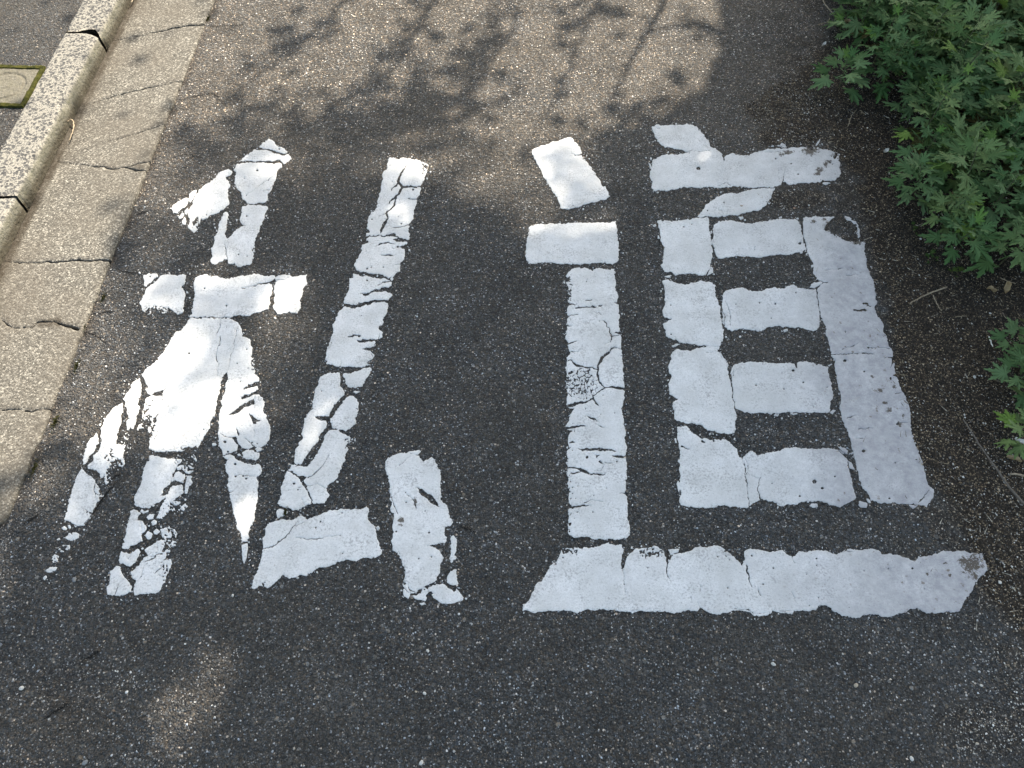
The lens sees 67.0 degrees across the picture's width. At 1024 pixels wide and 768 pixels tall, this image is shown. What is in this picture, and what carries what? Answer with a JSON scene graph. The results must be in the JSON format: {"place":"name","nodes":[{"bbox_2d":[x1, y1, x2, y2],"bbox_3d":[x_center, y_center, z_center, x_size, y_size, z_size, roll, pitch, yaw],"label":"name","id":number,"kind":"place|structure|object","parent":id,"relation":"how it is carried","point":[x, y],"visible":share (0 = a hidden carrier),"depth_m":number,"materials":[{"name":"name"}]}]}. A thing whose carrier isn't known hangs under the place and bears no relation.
{"place":"outdoors","nodes":[
{"label":"outdoors","id":0,"kind":"place"},
{"bbox_2d":[0,0,82,150],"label":"pavement","id":1,"kind":"structure","parent":0,"point":[32,32],"depth_m":2.36,"materials":[{"name":"concrete"}]},
{"bbox_2d":[0,64,45,107],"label":"valve cover","id":2,"kind":"object","parent":1,"relation":"on","point":[18,83],"visible":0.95,"depth_m":2.23,"materials":[{"name":"concrete"}]},
{"bbox_2d":[0,0,1023,767],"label":"road","id":3,"kind":"structure","parent":0,"point":[296,86],"depth_m":1.69,"materials":[{"name":"grey asphalt"}]},
{"bbox_2d":[28,458,37,479],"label":"moss tuft","id":4,"kind":"object","parent":3,"relation":"on","point":[33,468],"visible":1,"depth_m":1.64,"materials":[{"name":"green plant"}]},
{"bbox_2d":[44,703,66,718],"bbox_3d":[-0.823,0.590,1.395,0.044,0.001,0.009,-35,65,-19],"label":"road crack","id":5,"kind":"object","parent":3,"relation":"on","point":[57,710],"visible":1,"depth_m":1.40,"materials":[{"name":"black asphalt"}]},
{"bbox_2d":[50,409,61,428],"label":"moss tuft","id":6,"kind":"object","parent":3,"relation":"on","point":[55,420],"visible":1,"depth_m":1.70,"materials":[{"name":"green plant"}]},
{"bbox_2d":[69,359,80,377],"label":"moss tuft","id":7,"kind":"object","parent":3,"relation":"on","point":[76,365],"visible":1,"depth_m":1.78,"materials":[{"name":"green plant"}]},
{"bbox_2d":[84,479,120,525],"bbox_3d":[-0.854,0.243,1.608,0.011,0.001,0.116,21,61,13],"label":"road crack","id":8,"kind":"object","parent":3,"relation":"on","point":[102,498],"visible":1,"depth_m":1.61,"materials":[{"name":"black asphalt"}]},
{"bbox_2d":[43,139,466,614],"bbox_3d":[-0.500,-0.127,1.839,0.873,0.011,1.313,2,59,1],"label":"painted character","id":9,"kind":"object","parent":3,"relation":"on","point":[184,409],"visible":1,"depth_m":1.71,"materials":[{"name":"paint"}]},
{"bbox_2d":[0,0,1023,767],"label":"grit","id":10,"kind":"object","parent":3,"relation":"on","point":[772,426],"visible":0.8,"depth_m":1.63,"materials":[{"name":"stone"}]},
{"bbox_2d":[963,419,1023,503],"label":"plant stalk","id":11,"kind":"object","parent":10,"relation":"on","point":[1007,484],"visible":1,"depth_m":1.63,"materials":[{"name":"plant"}]},
{"bbox_2d":[521,122,986,619],"bbox_3d":[0.495,-0.145,1.849,0.960,0.014,1.414,2,59,1],"label":"painted character","id":12,"kind":"object","parent":3,"relation":"on","point":[859,583],"visible":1,"depth_m":1.73,"materials":[{"name":"paint"}]},
{"bbox_2d":[808,44,872,104],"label":"mugwort plant","id":13,"kind":"object","parent":3,"relation":"on","point":[850,57],"visible":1,"depth_m":2.23,"materials":[{"name":"green plant"}]},
{"bbox_2d":[828,12,857,39],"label":"mugwort plant","id":14,"kind":"object","parent":3,"relation":"on","point":[839,17],"visible":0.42,"depth_m":2.41,"materials":[{"name":"green plant"}]},
{"bbox_2d":[833,0,862,15],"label":"mugwort plant","id":15,"kind":"object","parent":3,"relation":"on","point":[841,1],"visible":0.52,"depth_m":2.44,"materials":[{"name":"green plant"}]},
{"bbox_2d":[829,0,877,20],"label":"mugwort plant","id":16,"kind":"object","parent":3,"relation":"on","point":[852,14],"visible":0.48,"depth_m":2.40,"materials":[{"name":"green plant"}]},
{"bbox_2d":[822,0,898,39],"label":"mugwort plant","id":17,"kind":"object","parent":3,"relation":"on","point":[854,26],"visible":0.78,"depth_m":2.32,"materials":[{"name":"green plant"}]},
{"bbox_2d":[850,7,886,43],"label":"mugwort plant","id":18,"kind":"object","parent":3,"relation":"on","point":[866,23],"visible":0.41,"depth_m":2.36,"materials":[{"name":"green plant"}]},
{"bbox_2d":[852,0,902,23],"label":"mugwort plant","id":19,"kind":"object","parent":3,"relation":"on","point":[878,8],"visible":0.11,"depth_m":2.38,"materials":[{"name":"green plant"}]},
{"bbox_2d":[853,2,910,73],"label":"mugwort plant","id":20,"kind":"object","parent":3,"relation":"on","point":[874,31],"visible":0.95,"depth_m":2.20,"materials":[{"name":"green plant"}]},
{"bbox_2d":[852,0,916,43],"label":"mugwort plant","id":21,"kind":"object","parent":3,"relation":"on","point":[879,3],"visible":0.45,"depth_m":2.35,"materials":[{"name":"green plant"}]},
{"bbox_2d":[871,41,904,81],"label":"mugwort plant","id":22,"kind":"object","parent":3,"relation":"on","point":[886,78],"visible":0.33,"depth_m":2.27,"materials":[{"name":"green plant"}]},
{"bbox_2d":[849,24,926,103],"bbox_3d":[1.085,-0.920,2.210,0.163,0.193,0.183,-11,59,-7],"label":"mugwort plant","id":23,"kind":"object","parent":3,"relation":"on","point":[886,46],"visible":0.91,"depth_m":2.20,"materials":[{"name":"green plant"}]},
{"bbox_2d":[758,27,1023,727],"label":"litter","id":24,"kind":"object","parent":3,"relation":"on","point":[928,359],"visible":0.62,"depth_m":1.78,"materials":[{"name":"plant"}]},
{"bbox_2d":[859,0,936,41],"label":"mugwort plant","id":25,"kind":"object","parent":3,"relation":"on","point":[906,5],"visible":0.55,"depth_m":2.26,"materials":[{"name":"green plant"}]},
{"bbox_2d":[876,38,940,108],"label":"mugwort plant","id":26,"kind":"object","parent":3,"relation":"on","point":[906,52],"visible":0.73,"depth_m":2.19,"materials":[{"name":"green plant"}]},
{"bbox_2d":[881,147,949,214],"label":"mugwort plant","id":27,"kind":"object","parent":3,"relation":"on","point":[906,165],"visible":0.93,"depth_m":1.98,"materials":[{"name":"green plant"}]},
{"bbox_2d":[883,68,948,121],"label":"mugwort plant","id":28,"kind":"object","parent":3,"relation":"on","point":[908,87],"visible":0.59,"depth_m":2.16,"materials":[{"name":"green plant"}]},
{"bbox_2d":[887,124,951,179],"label":"mugwort plant","id":29,"kind":"object","parent":3,"relation":"on","point":[926,132],"visible":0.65,"depth_m":2.03,"materials":[{"name":"green plant"}]},
{"bbox_2d":[891,82,962,154],"bbox_3d":[1.104,-0.700,2.054,0.165,0.230,0.146,-10,59,-6],"label":"mugwort plant","id":30,"kind":"object","parent":3,"relation":"on","point":[903,133],"visible":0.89,"depth_m":2.05,"materials":[{"name":"green plant"}]},
{"bbox_2d":[907,0,947,38],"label":"mugwort plant","id":31,"kind":"object","parent":3,"relation":"on","point":[934,7],"visible":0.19,"depth_m":2.29,"materials":[{"name":"green plant"}]},
{"bbox_2d":[889,0,965,81],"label":"mugwort plant","id":32,"kind":"object","parent":3,"relation":"on","point":[924,14],"visible":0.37,"depth_m":2.23,"materials":[{"name":"green plant"}]},
{"bbox_2d":[910,286,946,303],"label":"twig","id":33,"kind":"object","parent":3,"relation":"on","point":[928,294],"visible":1,"depth_m":1.88,"materials":[{"name":"brown wood"}]},
{"bbox_2d":[895,0,963,75],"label":"mugwort plant","id":34,"kind":"object","parent":3,"relation":"on","point":[924,26],"visible":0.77,"depth_m":2.17,"materials":[{"name":"green plant"}]},
{"bbox_2d":[925,248,938,263],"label":"seedling","id":35,"kind":"object","parent":3,"relation":"on","point":[928,255],"visible":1,"depth_m":1.95,"materials":[{"name":"green plant"}]},
{"bbox_2d":[898,75,965,142],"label":"mugwort plant","id":36,"kind":"object","parent":3,"relation":"on","point":[918,99],"visible":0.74,"depth_m":2.08,"materials":[{"name":"green plant"}]},
{"bbox_2d":[914,0,976,36],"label":"mugwort plant","id":37,"kind":"object","parent":3,"relation":"on","point":[959,7],"visible":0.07,"depth_m":2.27,"materials":[{"name":"green plant"}]},
{"bbox_2d":[915,61,981,133],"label":"mugwort plant","id":38,"kind":"object","parent":3,"relation":"on","point":[970,79],"visible":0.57,"depth_m":2.06,"materials":[{"name":"green plant"}]},
{"bbox_2d":[923,29,977,63],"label":"mugwort plant","id":39,"kind":"object","parent":3,"relation":"on","point":[941,44],"visible":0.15,"depth_m":2.23,"materials":[{"name":"green plant"}]},
{"bbox_2d":[917,179,987,239],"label":"mugwort plant","id":40,"kind":"object","parent":3,"relation":"on","point":[937,202],"visible":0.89,"depth_m":1.92,"materials":[{"name":"green plant"}]},
{"bbox_2d":[924,0,980,56],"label":"mugwort plant","id":41,"kind":"object","parent":3,"relation":"on","point":[936,20],"visible":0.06,"depth_m":2.29,"materials":[{"name":"green plant"}]},
{"bbox_2d":[903,2,1007,84],"bbox_3d":[1.248,-0.934,2.176,0.202,0.266,0.259,34,64,19],"label":"mugwort plant","id":42,"kind":"object","parent":3,"relation":"on","point":[955,29],"visible":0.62,"depth_m":2.12,"materials":[{"name":"green plant"}]},
{"bbox_2d":[949,266,964,276],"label":"seedling","id":43,"kind":"object","parent":3,"relation":"on","point":[958,267],"visible":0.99,"depth_m":1.92,"materials":[{"name":"green plant"}]},
{"bbox_2d":[914,110,1000,193],"bbox_3d":[1.166,-0.594,2.021,0.221,0.175,0.220,15,60,9],"label":"mugwort plant","id":44,"kind":"object","parent":3,"relation":"on","point":[959,122],"visible":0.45,"depth_m":2.00,"materials":[{"name":"green plant"}]},
{"bbox_2d":[926,44,989,104],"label":"mugwort plant","id":45,"kind":"object","parent":3,"relation":"on","point":[967,54],"visible":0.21,"depth_m":2.14,"materials":[{"name":"green plant"}]},
{"bbox_2d":[918,206,1001,264],"bbox_3d":[1.120,-0.367,1.898,0.186,0.148,0.187,-28,63,-16],"label":"mugwort plant","id":46,"kind":"object","parent":3,"relation":"on","point":[984,232],"visible":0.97,"depth_m":1.87,"materials":[{"name":"green plant"}]},
{"bbox_2d":[916,25,1013,120],"bbox_3d":[1.240,-0.839,2.117,0.189,0.266,0.228,-12,59,-7],"label":"mugwort plant","id":47,"kind":"object","parent":3,"relation":"on","point":[942,68],"visible":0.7,"depth_m":2.08,"materials":[{"name":"green plant"}]},
{"bbox_2d":[916,89,1015,168],"bbox_3d":[1.236,-0.697,2.085,0.220,0.173,0.212,-33,64,-19],"label":"mugwort plant","id":48,"kind":"object","parent":3,"relation":"on","point":[982,101],"visible":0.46,"depth_m":2.06,"materials":[{"name":"green plant"}]},
{"bbox_2d":[923,128,1015,229],"bbox_3d":[1.156,-0.540,1.947,0.207,0.245,0.232,-6,59,-3],"label":"mugwort plant","id":49,"kind":"object","parent":3,"relation":"on","point":[961,145],"visible":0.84,"depth_m":1.92,"materials":[{"name":"green plant"}]},
{"bbox_2d":[928,0,1015,67],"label":"mugwort plant","id":50,"kind":"object","parent":3,"relation":"on","point":[986,11],"visible":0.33,"depth_m":2.17,"materials":[{"name":"green plant"}]},
{"bbox_2d":[947,60,1009,125],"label":"mugwort plant","id":51,"kind":"object","parent":3,"relation":"on","point":[996,90],"visible":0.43,"depth_m":2.07,"materials":[{"name":"green plant"}]},
{"bbox_2d":[945,0,1023,62],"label":"mugwort plant","id":52,"kind":"object","parent":3,"relation":"on","point":[1013,4],"visible":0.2,"depth_m":2.26,"materials":[{"name":"green plant"}]},
{"bbox_2d":[947,45,1023,149],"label":"mugwort plant","id":53,"kind":"object","parent":3,"relation":"on","point":[1006,70],"visible":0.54,"depth_m":2.06,"materials":[{"name":"green plant"}]},
{"bbox_2d":[961,0,1009,15],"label":"mugwort plant","id":54,"kind":"object","parent":3,"relation":"on","point":[985,5],"visible":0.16,"depth_m":2.35,"materials":[{"name":"green plant"}]},
{"bbox_2d":[947,15,1023,84],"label":"mugwort plant","id":55,"kind":"object","parent":3,"relation":"on","point":[1006,45],"visible":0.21,"depth_m":2.17,"materials":[{"name":"green plant"}]},
{"bbox_2d":[948,155,1023,230],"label":"mugwort plant","id":56,"kind":"object","parent":3,"relation":"on","point":[1001,208],"visible":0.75,"depth_m":1.90,"materials":[{"name":"green plant"}]},
{"bbox_2d":[987,286,996,291],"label":"fallen leaf","id":57,"kind":"object","parent":3,"relation":"on","point":[992,288],"visible":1,"depth_m":1.89,"materials":[{"name":"brown plant"}]},
{"bbox_2d":[961,87,1023,168],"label":"mugwort plant","id":58,"kind":"object","parent":3,"relation":"on","point":[1013,95],"visible":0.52,"depth_m":2.02,"materials":[{"name":"green plant"}]},
{"bbox_2d":[962,109,1023,177],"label":"mugwort plant","id":59,"kind":"object","parent":3,"relation":"on","point":[1007,122],"visible":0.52,"depth_m":1.98,"materials":[{"name":"green plant"}]},
{"bbox_2d":[963,210,1023,277],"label":"mugwort plant","id":60,"kind":"object","parent":3,"relation":"on","point":[983,265],"visible":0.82,"depth_m":1.85,"materials":[{"name":"green plant"}]},
{"bbox_2d":[982,19,1023,95],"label":"mugwort plant","id":61,"kind":"object","parent":3,"relation":"on","point":[1020,30],"visible":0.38,"depth_m":2.16,"materials":[{"name":"green plant"}]},
{"bbox_2d":[982,36,1023,69],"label":"mugwort plant","id":62,"kind":"object","parent":3,"relation":"on","point":[1014,40],"visible":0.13,"depth_m":2.23,"materials":[{"name":"green plant"}]},
{"bbox_2d":[984,344,1023,409],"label":"mugwort plant","id":63,"kind":"object","parent":3,"relation":"on","point":[1013,359],"visible":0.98,"depth_m":1.73,"materials":[{"name":"green plant"}]},
{"bbox_2d":[984,127,1023,197],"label":"mugwort plant","id":64,"kind":"object","parent":3,"relation":"on","point":[1019,154],"visible":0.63,"depth_m":1.93,"materials":[{"name":"green plant"}]},
{"bbox_2d":[984,65,1023,119],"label":"mugwort plant","id":65,"kind":"object","parent":3,"relation":"on","point":[1021,86],"visible":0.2,"depth_m":2.13,"materials":[{"name":"green plant"}]},
{"bbox_2d":[987,317,1023,375],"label":"mugwort plant","id":66,"kind":"object","parent":3,"relation":"on","point":[1013,327],"visible":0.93,"depth_m":1.79,"materials":[{"name":"green plant"}]},
{"bbox_2d":[1004,281,1011,293],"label":"fallen leaf","id":67,"kind":"object","parent":3,"relation":"on","point":[1007,286],"visible":1,"depth_m":1.88,"materials":[{"name":"brown plant"}]},
{"bbox_2d":[992,102,1023,159],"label":"mugwort plant","id":68,"kind":"object","parent":3,"relation":"on","point":[1014,139],"visible":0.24,"depth_m":2.03,"materials":[{"name":"green plant"}]},
{"bbox_2d":[993,407,1023,459],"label":"mugwort plant","id":69,"kind":"object","parent":3,"relation":"on","point":[1009,420],"visible":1,"depth_m":1.66,"materials":[{"name":"green plant"}]},
{"bbox_2d":[994,0,1023,24],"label":"mugwort plant","id":70,"kind":"object","parent":3,"relation":"on","point":[1008,13],"visible":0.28,"depth_m":2.27,"materials":[{"name":"green plant"}]},
{"bbox_2d":[997,8,1023,47],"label":"mugwort plant","id":71,"kind":"object","parent":3,"relation":"on","point":[1002,17],"visible":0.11,"depth_m":2.26,"materials":[{"name":"green plant"}]},
{"bbox_2d":[998,186,1023,237],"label":"mugwort plant","id":72,"kind":"object","parent":3,"relation":"on","point":[1015,214],"visible":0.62,"depth_m":1.90,"materials":[{"name":"green plant"}]},
{"bbox_2d":[1001,2,1023,42],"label":"mugwort plant","id":73,"kind":"object","parent":3,"relation":"on","point":[1019,14],"visible":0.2,"depth_m":2.23,"materials":[{"name":"green plant"}]},
{"bbox_2d":[1006,455,1021,461],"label":"fallen leaf","id":74,"kind":"object","parent":3,"relation":"on","point":[1012,457],"visible":1,"depth_m":1.65,"materials":[{"name":"brown plant"}]},
{"bbox_2d":[1009,378,1023,395],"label":"mugwort plant","id":75,"kind":"object","parent":3,"relation":"on","point":[1014,388],"visible":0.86,"depth_m":1.72,"materials":[{"name":"green plant"}]},
{"bbox_2d":[1009,34,1023,83],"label":"mugwort plant","id":76,"kind":"object","parent":3,"relation":"on","point":[1021,40],"visible":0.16,"depth_m":2.19,"materials":[{"name":"green plant"}]},
{"bbox_2d":[1014,437,1023,443],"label":"fallen leaf","id":77,"kind":"object","parent":3,"relation":"on","point":[1019,440],"visible":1,"depth_m":1.67,"materials":[{"name":"grey plant"}]},
{"bbox_2d":[1016,162,1023,190],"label":"mugwort plant","id":78,"kind":"object","parent":3,"relation":"on","point":[1021,171],"visible":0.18,"depth_m":1.99,"materials":[{"name":"green plant"}]},
{"label":"ground","id":79,"kind":"structure","parent":0,"visible":0},
{"bbox_2d":[0,198,26,265],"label":"kerb stone","id":80,"kind":"object","parent":79,"relation":"on","point":[13,213],"visible":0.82,"depth_m":1.98,"materials":[{"name":"concrete"}]},
{"bbox_2d":[0,33,105,212],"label":"kerb stone","id":81,"kind":"object","parent":79,"relation":"on","point":[31,146],"visible":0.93,"depth_m":2.17,"materials":[{"name":"concrete"}]},
{"bbox_2d":[67,0,131,51],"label":"kerb stone","id":82,"kind":"object","parent":79,"relation":"on","point":[101,20],"visible":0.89,"depth_m":2.41,"materials":[{"name":"concrete"}]},
{"label":"gutter bed","id":83,"kind":"structure","parent":79,"relation":"on","visible":0},
{"bbox_2d":[0,0,215,525],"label":"gutter","id":84,"kind":"object","parent":83,"relation":"on","point":[56,263],"visible":1,"depth_m":2.02,"materials":[{"name":"concrete"}]},
{"bbox_2d":[67,119,74,140],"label":"plant stalk","id":85,"kind":"object","parent":84,"relation":"on","point":[72,129],"visible":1,"depth_m":2.19,"materials":[{"name":"beige plant"}]}
]}

